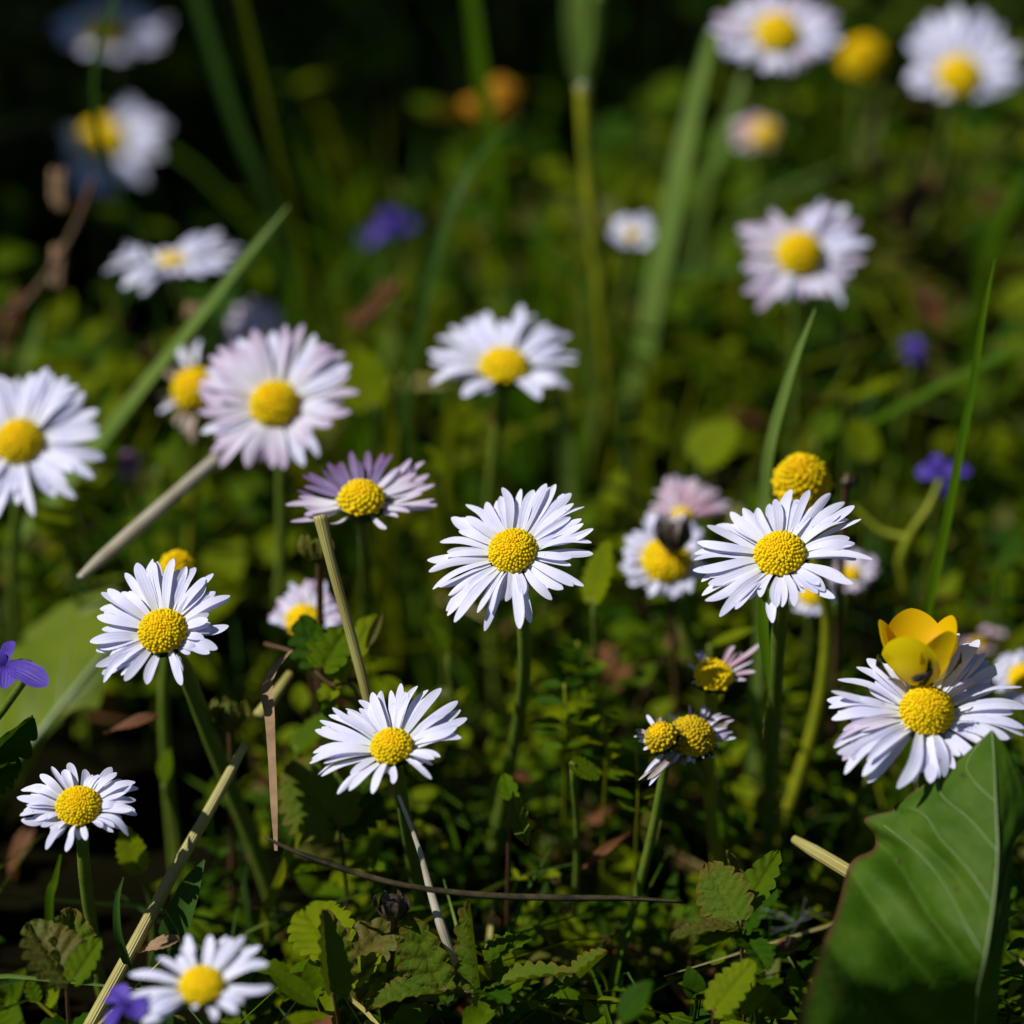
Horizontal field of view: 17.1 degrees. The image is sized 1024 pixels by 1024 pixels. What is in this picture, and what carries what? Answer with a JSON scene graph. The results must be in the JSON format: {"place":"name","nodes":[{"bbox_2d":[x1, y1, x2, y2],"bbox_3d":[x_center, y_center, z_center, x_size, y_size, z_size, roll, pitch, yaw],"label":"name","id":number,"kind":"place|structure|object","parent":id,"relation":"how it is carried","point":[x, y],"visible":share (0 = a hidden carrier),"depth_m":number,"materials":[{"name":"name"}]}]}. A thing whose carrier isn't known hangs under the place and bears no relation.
{"place":"outdoors","nodes":[
{"label":"outdoors","id":0,"kind":"place"},
{"bbox_2d":[0,0,1023,1023],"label":"ground","id":1,"kind":"structure","parent":0,"point":[147,825],"depth_m":0.66,"materials":[{"name":"plant"}]},
{"bbox_2d":[0,715,37,794],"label":"creeping plant","id":2,"kind":"object","parent":1,"relation":"on","point":[15,743],"visible":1,"depth_m":0.49,"materials":[{"name":"green plant"}]},
{"bbox_2d":[0,641,47,719],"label":"violet","id":3,"kind":"object","parent":1,"relation":"on","point":[24,671],"visible":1,"depth_m":0.48,"materials":[{"name":"purple plant"}]},
{"bbox_2d":[0,368,103,645],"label":"daisy","id":4,"kind":"object","parent":1,"relation":"on","point":[38,426],"visible":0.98,"depth_m":0.53,"materials":[{"name":"white plant"}]},
{"bbox_2d":[0,603,112,800],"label":"broad leaf","id":5,"kind":"object","parent":1,"relation":"on","point":[66,657],"visible":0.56,"depth_m":0.55,"materials":[{"name":"plant"}]},
{"bbox_2d":[30,505,90,763],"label":"leaf","id":6,"kind":"object","parent":1,"relation":"on","point":[50,523],"visible":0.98,"depth_m":0.55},
{"bbox_2d":[19,907,102,1023],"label":"creeping plant","id":7,"kind":"object","parent":1,"relation":"on","point":[63,951],"visible":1,"depth_m":0.48,"materials":[{"name":"green plant"}]},
{"bbox_2d":[17,763,138,1023],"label":"daisy","id":8,"kind":"object","parent":1,"relation":"on","point":[82,808],"visible":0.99,"depth_m":0.48,"materials":[{"name":"white plant"}]},
{"bbox_2d":[22,569,145,641],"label":"broad leaf","id":9,"kind":"object","parent":1,"relation":"on","point":[92,597],"visible":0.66,"depth_m":0.56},
{"bbox_2d":[73,484,116,744],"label":"leaf","id":10,"kind":"object","parent":1,"relation":"on","point":[95,494],"visible":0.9,"depth_m":0.55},
{"bbox_2d":[51,2,170,286],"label":"daisy","id":11,"kind":"object","parent":1,"relation":"on","point":[127,24],"visible":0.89,"depth_m":0.70,"materials":[{"name":"white plant"}]},
{"bbox_2d":[61,97,167,304],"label":"daisy","id":12,"kind":"object","parent":1,"relation":"on","point":[124,141],"visible":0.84,"depth_m":0.69,"materials":[{"name":"white plant"}]},
{"bbox_2d":[103,984,150,1023],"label":"violet","id":13,"kind":"object","parent":1,"relation":"on","point":[133,1008],"visible":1,"depth_m":0.46,"materials":[{"name":"purple plant"}]},
{"bbox_2d":[115,827,156,969],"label":"leaf","id":14,"kind":"object","parent":1,"relation":"on","point":[132,854],"visible":0.77,"depth_m":0.51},
{"bbox_2d":[90,0,185,464],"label":"grass shoot","id":15,"kind":"object","parent":1,"relation":"on","point":[126,211],"depth_m":0.58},
{"bbox_2d":[0,205,288,649],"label":"grass shoot","id":16,"kind":"object","parent":1,"relation":"on","point":[124,409],"depth_m":0.56,"materials":[{"name":"plant"}]},
{"bbox_2d":[152,424,180,702],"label":"leaf","id":17,"kind":"object","parent":1,"relation":"on","point":[165,445],"visible":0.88,"depth_m":0.56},
{"bbox_2d":[105,231,243,517],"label":"daisy","id":18,"kind":"object","parent":1,"relation":"on","point":[173,264],"visible":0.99,"depth_m":0.59,"materials":[{"name":"white plant"}]},
{"bbox_2d":[149,859,204,1023],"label":"leaf","id":19,"kind":"object","parent":1,"relation":"on","point":[178,916],"depth_m":0.49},
{"bbox_2d":[158,549,196,881],"bbox_3d":[-0.051,0.033,0.531,0.008,0.064,0.006,0,32,0],"label":"flower button","id":20,"kind":"object","parent":1,"relation":"on","point":[182,559],"visible":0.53,"depth_m":0.53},
{"bbox_2d":[154,340,211,686],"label":"daisy","id":21,"kind":"object","parent":1,"relation":"on","point":[187,395],"visible":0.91,"depth_m":0.56,"materials":[{"name":"white plant"}]},
{"bbox_2d":[90,559,292,950],"bbox_3d":[-0.048,0.042,0.509,0.019,0.080,0.034,11,34,17],"label":"daisy","id":22,"kind":"object","parent":1,"relation":"on","point":[165,614],"visible":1,"depth_m":0.49,"materials":[{"name":"white plant"}]},
{"bbox_2d":[130,934,271,1023],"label":"daisy","id":23,"kind":"object","parent":1,"relation":"on","point":[203,989],"visible":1,"depth_m":0.45,"materials":[{"name":"white plant"}]},
{"bbox_2d":[209,696,249,927],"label":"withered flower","id":24,"kind":"object","parent":1,"relation":"on","point":[229,715],"visible":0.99,"depth_m":0.51,"materials":[{"name":"green plant"}]},
{"bbox_2d":[191,0,301,399],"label":"grass shoot","id":25,"kind":"object","parent":1,"relation":"on","point":[257,178],"depth_m":0.64,"materials":[{"name":"plant"}]},
{"bbox_2d":[224,297,290,500],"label":"daisy","id":26,"kind":"object","parent":1,"relation":"on","point":[262,319],"visible":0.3,"depth_m":0.60,"materials":[{"name":"white plant"}]},
{"bbox_2d":[198,324,358,775],"bbox_3d":[-0.037,0.009,0.553,0.026,0.080,0.022,0,32,0],"label":"daisy","id":27,"kind":"object","parent":1,"relation":"on","point":[256,389],"visible":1,"depth_m":0.54,"materials":[{"name":"white plant"}]},
{"bbox_2d":[259,823,304,984],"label":"grass shoot","id":28,"kind":"object","parent":1,"relation":"on","point":[272,895],"depth_m":0.51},
{"bbox_2d":[237,0,330,468],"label":"grass shoot","id":29,"kind":"object","parent":1,"relation":"on","point":[276,158],"depth_m":0.62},
{"bbox_2d":[269,580,353,729],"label":"daisy","id":30,"kind":"object","parent":1,"relation":"on","point":[295,603],"visible":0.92,"depth_m":0.53,"materials":[{"name":"white plant"}]},
{"bbox_2d":[298,534,332,873],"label":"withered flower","id":31,"kind":"object","parent":1,"relation":"on","point":[309,550],"visible":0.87,"depth_m":0.51,"materials":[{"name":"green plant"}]},
{"bbox_2d":[268,901,399,1023],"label":"creeping plant","id":32,"kind":"object","parent":1,"relation":"on","point":[337,945],"visible":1,"depth_m":0.48,"materials":[{"name":"green plant"}]},
{"bbox_2d":[277,757,393,918],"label":"creeping plant","id":33,"kind":"object","parent":1,"relation":"on","point":[318,807],"visible":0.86,"depth_m":0.51,"materials":[{"name":"green plant"}]},
{"bbox_2d":[264,610,440,944],"bbox_3d":[-0.024,0.041,0.525,0.020,0.065,0.018,-25,40,-34],"label":"creeping plant","id":34,"kind":"object","parent":1,"relation":"on","point":[314,644],"visible":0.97,"depth_m":0.51,"materials":[{"name":"green plant"}]},
{"bbox_2d":[346,406,370,611],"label":"grass shoot","id":35,"kind":"object","parent":1,"relation":"on","point":[352,554],"depth_m":0.61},
{"bbox_2d":[286,451,436,676],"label":"daisy","id":36,"kind":"object","parent":1,"relation":"on","point":[360,501],"visible":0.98,"depth_m":0.51,"materials":[{"name":"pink plant"}]},
{"bbox_2d":[333,346,391,661],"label":"leaf","id":37,"kind":"object","parent":1,"relation":"on","point":[368,379],"visible":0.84,"depth_m":0.57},
{"bbox_2d":[356,39,414,218],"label":"leaf","id":38,"kind":"object","parent":1,"relation":"on","point":[380,59],"visible":0.96,"depth_m":0.72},
{"bbox_2d":[360,209,415,305],"bbox_3d":[-0.026,-0.039,0.668,0.010,0.047,0.015,-22,38,-31],"label":"violet","id":39,"kind":"object","parent":1,"relation":"on","point":[390,226],"visible":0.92,"depth_m":0.66,"materials":[{"name":"purple plant"}]},
{"bbox_2d":[310,683,466,923],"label":"daisy","id":40,"kind":"object","parent":1,"relation":"on","point":[390,746],"visible":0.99,"depth_m":0.48,"materials":[{"name":"white plant"}]},
{"bbox_2d":[381,384,397,674],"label":"grass shoot","id":41,"kind":"object","parent":1,"relation":"on","point":[390,606],"depth_m":0.59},
{"bbox_2d":[373,889,410,1022],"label":"withered flower","id":42,"kind":"object","parent":1,"relation":"on","point":[393,909],"visible":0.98,"depth_m":0.48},
{"bbox_2d":[421,445,450,743],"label":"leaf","id":43,"kind":"object","parent":1,"relation":"on","point":[433,464],"visible":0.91,"depth_m":0.55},
{"bbox_2d":[426,378,451,661],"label":"grass shoot","id":44,"kind":"object","parent":1,"relation":"on","point":[435,547],"depth_m":0.59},
{"bbox_2d":[423,615,458,861],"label":"leaf","id":45,"kind":"object","parent":1,"relation":"on","point":[437,634],"visible":0.93,"depth_m":0.53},
{"bbox_2d":[397,114,524,627],"bbox_3d":[-0.008,-0.022,0.599,0.032,0.093,0.007,-24,39,-33],"label":"grass shoot","id":46,"kind":"object","parent":1,"relation":"on","point":[423,313],"depth_m":0.58,"materials":[{"name":"plant"}]},
{"bbox_2d":[450,397,485,655],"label":"leaf","id":47,"kind":"object","parent":1,"relation":"on","point":[469,427],"visible":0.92,"depth_m":0.58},
{"bbox_2d":[455,97,484,325],"bbox_3d":[-0.008,-0.059,0.691,0.007,0.057,0.012,0,32,0],"label":"flower button","id":48,"kind":"object","parent":1,"relation":"on","point":[467,116],"visible":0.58,"depth_m":0.68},
{"bbox_2d":[449,77,522,317],"bbox_3d":[-0.007,-0.062,0.692,0.020,0.060,0.008,18,36,26],"label":"flower button","id":49,"kind":"object","parent":1,"relation":"on","point":[506,100],"visible":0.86,"depth_m":0.67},
{"bbox_2d":[365,900,607,1023],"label":"creeping plant","id":50,"kind":"object","parent":1,"relation":"on","point":[427,970],"visible":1,"depth_m":0.48,"materials":[{"name":"green plant"}]},
{"bbox_2d":[464,0,512,320],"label":"grass shoot","id":51,"kind":"object","parent":1,"relation":"on","point":[493,177],"depth_m":0.62,"materials":[{"name":"plant"}]},
{"bbox_2d":[429,305,577,725],"bbox_3d":[-0.001,0.004,0.572,0.024,0.077,0.023,0,32,0],"label":"daisy","id":52,"kind":"object","parent":1,"relation":"on","point":[498,360],"visible":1,"depth_m":0.55,"materials":[{"name":"white plant"}]},
{"bbox_2d":[427,484,592,921],"bbox_3d":[0.001,0.037,0.511,0.024,0.088,0.029,10,33,16],"label":"daisy","id":53,"kind":"object","parent":1,"relation":"on","point":[519,534],"visible":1,"depth_m":0.49,"materials":[{"name":"white plant"}]},
{"bbox_2d":[0,0,1023,1023],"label":"ground cover","id":54,"kind":"object","parent":1,"relation":"on","point":[174,66],"visible":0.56,"depth_m":0.63,"materials":[{"name":"green plant"}]},
{"bbox_2d":[77,452,221,579],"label":"dry stalk","id":55,"kind":"object","parent":54,"relation":"on","point":[143,522],"visible":1,"depth_m":0.52,"materials":[{"name":"plant"}]},
{"bbox_2d":[83,743,247,1023],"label":"dry stalk","id":56,"kind":"object","parent":54,"relation":"on","point":[99,1009],"visible":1,"depth_m":0.49,"materials":[{"name":"plant"}]},
{"bbox_2d":[261,650,291,850],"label":"dry leaf","id":57,"kind":"object","parent":54,"relation":"on","point":[267,699],"visible":1,"depth_m":0.49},
{"bbox_2d":[313,514,370,702],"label":"dry stalk","id":58,"kind":"object","parent":54,"relation":"on","point":[322,527],"visible":1,"depth_m":0.49,"materials":[{"name":"plant"}]},
{"bbox_2d":[397,795,458,968],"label":"dry stalk","id":59,"kind":"object","parent":54,"relation":"on","point":[443,932],"visible":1,"depth_m":0.48,"materials":[{"name":"plant"}]},
{"bbox_2d":[264,836,683,903],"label":"dry stalk","id":60,"kind":"object","parent":54,"relation":"on","point":[454,892],"visible":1,"depth_m":0.48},
{"bbox_2d":[892,176,938,231],"bbox_3d":[0.076,-0.058,0.645,0.009,0.009,0.007,0,32,0],"label":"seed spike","id":61,"kind":"object","parent":54,"relation":"on","point":[914,200],"visible":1,"depth_m":0.64,"materials":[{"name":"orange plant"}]},
{"bbox_2d":[498,773,530,931],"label":"creeping plant","id":62,"kind":"object","parent":1,"relation":"on","point":[517,815],"visible":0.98,"depth_m":0.50,"materials":[{"name":"green plant"}]},
{"bbox_2d":[524,175,556,315],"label":"grass shoot","id":63,"kind":"object","parent":1,"relation":"on","point":[533,282],"depth_m":0.66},
{"bbox_2d":[531,676,593,915],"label":"leafy sprig","id":64,"kind":"object","parent":1,"relation":"on","point":[545,724],"visible":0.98,"depth_m":0.52,"materials":[{"name":"green plant"}]},
{"bbox_2d":[555,375,575,606],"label":"grass shoot","id":65,"kind":"object","parent":1,"relation":"on","point":[565,450],"depth_m":0.58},
{"bbox_2d":[554,641,608,869],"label":"leafy sprig","id":66,"kind":"object","parent":1,"relation":"on","point":[591,666],"visible":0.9,"depth_m":0.53,"materials":[{"name":"green plant"}]},
{"bbox_2d":[569,756,599,919],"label":"leaf","id":67,"kind":"object","parent":1,"relation":"on","point":[583,767],"visible":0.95,"depth_m":0.51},
{"bbox_2d":[560,0,620,532],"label":"grass stalk","id":68,"kind":"object","parent":1,"relation":"on","point":[582,27],"depth_m":0.59,"materials":[{"name":"plant"}]},
{"bbox_2d":[581,540,613,807],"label":"leaf","id":69,"kind":"object","parent":1,"relation":"on","point":[596,577],"visible":0.92,"depth_m":0.53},
{"bbox_2d":[570,710,625,913],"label":"leafy sprig","id":70,"kind":"object","parent":1,"relation":"on","point":[610,719],"visible":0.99,"depth_m":0.51,"materials":[{"name":"green plant"}]},
{"bbox_2d":[590,214,654,481],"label":"daisy","id":71,"kind":"object","parent":1,"relation":"on","point":[624,232],"visible":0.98,"depth_m":0.61,"materials":[{"name":"white plant"}]},
{"bbox_2d":[605,747,667,889],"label":"leafy sprig","id":72,"kind":"object","parent":1,"relation":"on","point":[640,771],"visible":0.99,"depth_m":0.51,"materials":[{"name":"green plant"}]},
{"bbox_2d":[599,715,680,1011],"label":"daisy","id":73,"kind":"object","parent":1,"relation":"on","point":[659,737],"visible":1,"depth_m":0.50,"materials":[{"name":"green plant"}]},
{"bbox_2d":[628,354,652,516],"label":"grass shoot","id":74,"kind":"object","parent":1,"relation":"on","point":[640,457],"depth_m":0.60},
{"bbox_2d":[620,512,716,772],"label":"daisy","id":75,"kind":"object","parent":1,"relation":"on","point":[653,564],"visible":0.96,"depth_m":0.54,"materials":[{"name":"white plant"}]},
{"bbox_2d":[622,31,716,517],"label":"grass shoot","id":76,"kind":"object","parent":1,"relation":"on","point":[657,278],"depth_m":0.60,"materials":[{"name":"plant"}]},
{"bbox_2d":[653,514,691,813],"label":"withered flower","id":77,"kind":"object","parent":1,"relation":"on","point":[671,537],"visible":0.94,"depth_m":0.53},
{"bbox_2d":[650,475,730,775],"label":"daisy","id":78,"kind":"object","parent":1,"relation":"on","point":[687,498],"visible":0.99,"depth_m":0.55,"materials":[{"name":"pink plant"}]},
{"bbox_2d":[639,705,747,871],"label":"daisy","id":79,"kind":"object","parent":1,"relation":"on","point":[700,737],"visible":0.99,"depth_m":0.50,"materials":[{"name":"yellow plant"}]},
{"bbox_2d":[672,68,746,387],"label":"grass shoot","id":80,"kind":"object","parent":1,"relation":"on","point":[713,161],"depth_m":0.64,"materials":[{"name":"plant"}]},
{"bbox_2d":[685,419,739,616],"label":"leaf","id":81,"kind":"object","parent":1,"relation":"on","point":[711,445],"visible":0.81,"depth_m":0.58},
{"bbox_2d":[687,644,758,943],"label":"daisy","id":82,"kind":"object","parent":1,"relation":"on","point":[712,679],"visible":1,"depth_m":0.51,"materials":[{"name":"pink plant"}]},
{"bbox_2d":[669,849,782,1021],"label":"creeping plant","id":83,"kind":"object","parent":1,"relation":"on","point":[731,895],"visible":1,"depth_m":0.48,"materials":[{"name":"green plant"}]},
{"bbox_2d":[703,959,771,1023],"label":"creeping plant","id":84,"kind":"object","parent":1,"relation":"on","point":[724,994],"visible":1,"depth_m":0.47,"materials":[{"name":"green plant"}]},
{"bbox_2d":[718,115,779,299],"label":"daisy","id":85,"kind":"object","parent":1,"relation":"on","point":[762,136],"visible":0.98,"depth_m":0.66,"materials":[{"name":"white plant"}]},
{"bbox_2d":[709,0,841,205],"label":"daisy","id":86,"kind":"object","parent":1,"relation":"on","point":[780,36],"visible":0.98,"depth_m":0.62,"materials":[{"name":"white plant"}]},
{"bbox_2d":[743,309,815,849],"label":"grass shoot","id":87,"kind":"object","parent":1,"relation":"on","point":[762,504],"depth_m":0.53,"materials":[{"name":"plant"}]},
{"bbox_2d":[693,489,871,902],"bbox_3d":[0.038,0.037,0.513,0.025,0.087,0.029,0,32,0],"label":"daisy","id":88,"kind":"object","parent":1,"relation":"on","point":[779,553],"visible":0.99,"depth_m":0.49,"materials":[{"name":"white plant"}]},
{"bbox_2d":[769,452,836,852],"bbox_3d":[0.044,0.026,0.534,0.012,0.083,0.010,0,32,0],"label":"flower button","id":89,"kind":"object","parent":1,"relation":"on","point":[799,474],"visible":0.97,"depth_m":0.53,"materials":[{"name":"plant"}]},
{"bbox_2d":[737,199,869,601],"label":"daisy","id":90,"kind":"object","parent":1,"relation":"on","point":[800,265],"visible":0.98,"depth_m":0.58,"materials":[{"name":"white plant"}]},
{"bbox_2d":[789,579,834,683],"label":"daisy","id":91,"kind":"object","parent":1,"relation":"on","point":[808,602],"visible":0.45,"depth_m":0.55,"materials":[{"name":"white plant"}]},
{"bbox_2d":[822,473,856,828],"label":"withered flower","id":92,"kind":"object","parent":1,"relation":"on","point":[847,482],"visible":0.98,"depth_m":0.54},
{"bbox_2d":[835,549,879,682],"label":"daisy","id":93,"kind":"object","parent":1,"relation":"on","point":[859,573],"visible":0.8,"depth_m":0.55,"materials":[{"name":"white plant"}]},
{"bbox_2d":[837,35,887,313],"bbox_3d":[0.068,-0.062,0.677,0.010,0.071,0.010,0,32,0],"label":"flower button","id":94,"kind":"object","parent":1,"relation":"on","point":[863,60],"visible":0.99,"depth_m":0.66,"materials":[{"name":"plant"}]},
{"bbox_2d":[846,418,881,665],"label":"leaf","id":95,"kind":"object","parent":1,"relation":"on","point":[863,440],"visible":0.93,"depth_m":0.57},
{"bbox_2d":[832,360,911,594],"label":"leaf","id":96,"kind":"object","parent":1,"relation":"on","point":[872,378],"visible":0.83,"depth_m":0.59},
{"bbox_2d":[875,337,924,578],"bbox_3d":[0.069,-0.009,0.614,0.007,0.052,0.006,0,32,0],"label":"violet","id":97,"kind":"object","parent":1,"relation":"on","point":[913,346],"visible":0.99,"depth_m":0.61,"materials":[{"name":"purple plant"}]},
{"bbox_2d":[843,608,961,862],"bbox_3d":[0.057,0.042,0.508,0.012,0.078,0.037,0,32,0],"label":"buttercup","id":98,"kind":"object","parent":1,"relation":"on","point":[915,641],"visible":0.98,"depth_m":0.48,"materials":[{"name":"yellow plant"}]},
{"bbox_2d":[799,730,1023,1023],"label":"dock leaf","id":99,"kind":"object","parent":1,"relation":"on","point":[916,933],"visible":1,"depth_m":0.47,"materials":[{"name":"plant"}]},
{"bbox_2d":[895,479,942,685],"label":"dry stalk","id":100,"kind":"object","parent":1,"relation":"on","point":[906,586],"visible":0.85,"depth_m":0.55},
{"bbox_2d":[819,340,1023,462],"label":"grass shoot","id":101,"kind":"object","parent":1,"relation":"on","point":[966,372],"depth_m":0.57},
{"bbox_2d":[827,633,1023,788],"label":"daisy","id":102,"kind":"object","parent":1,"relation":"on","point":[929,719],"visible":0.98,"depth_m":0.48,"materials":[{"name":"white plant"}]},
{"bbox_2d":[916,454,970,616],"bbox_3d":[0.071,0.012,0.579,0.009,0.056,0.018,0,32,0],"label":"violet","id":103,"kind":"object","parent":1,"relation":"on","point":[936,468],"visible":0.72,"depth_m":0.56,"materials":[{"name":"purple plant"}]},
{"bbox_2d":[896,258,995,803],"bbox_3d":[0.067,0.013,0.526,0.010,0.108,0.017,0,32,0],"label":"grass shoot","id":104,"kind":"object","parent":1,"relation":"on","point":[936,567],"depth_m":0.51,"materials":[{"name":"plant"}]},
{"bbox_2d":[889,6,1021,352],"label":"daisy","id":105,"kind":"object","parent":1,"relation":"on","point":[959,60],"visible":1,"depth_m":0.63,"materials":[{"name":"white plant"}]},
{"bbox_2d":[946,172,1023,476],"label":"grass shoot","id":106,"kind":"object","parent":1,"relation":"on","point":[990,244],"depth_m":0.63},
{"bbox_2d":[978,321,1023,507],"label":"leaf","id":107,"kind":"object","parent":1,"relation":"on","point":[1010,329],"visible":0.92,"depth_m":0.60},
{"bbox_2d":[989,524,1022,652],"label":"leaf","id":108,"kind":"object","parent":1,"relation":"on","point":[1007,544],"visible":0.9,"depth_m":0.56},
{"bbox_2d":[993,648,1023,864],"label":"daisy","id":109,"kind":"object","parent":1,"relation":"on","point":[1012,673],"visible":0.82,"depth_m":0.53,"materials":[{"name":"white plant"}]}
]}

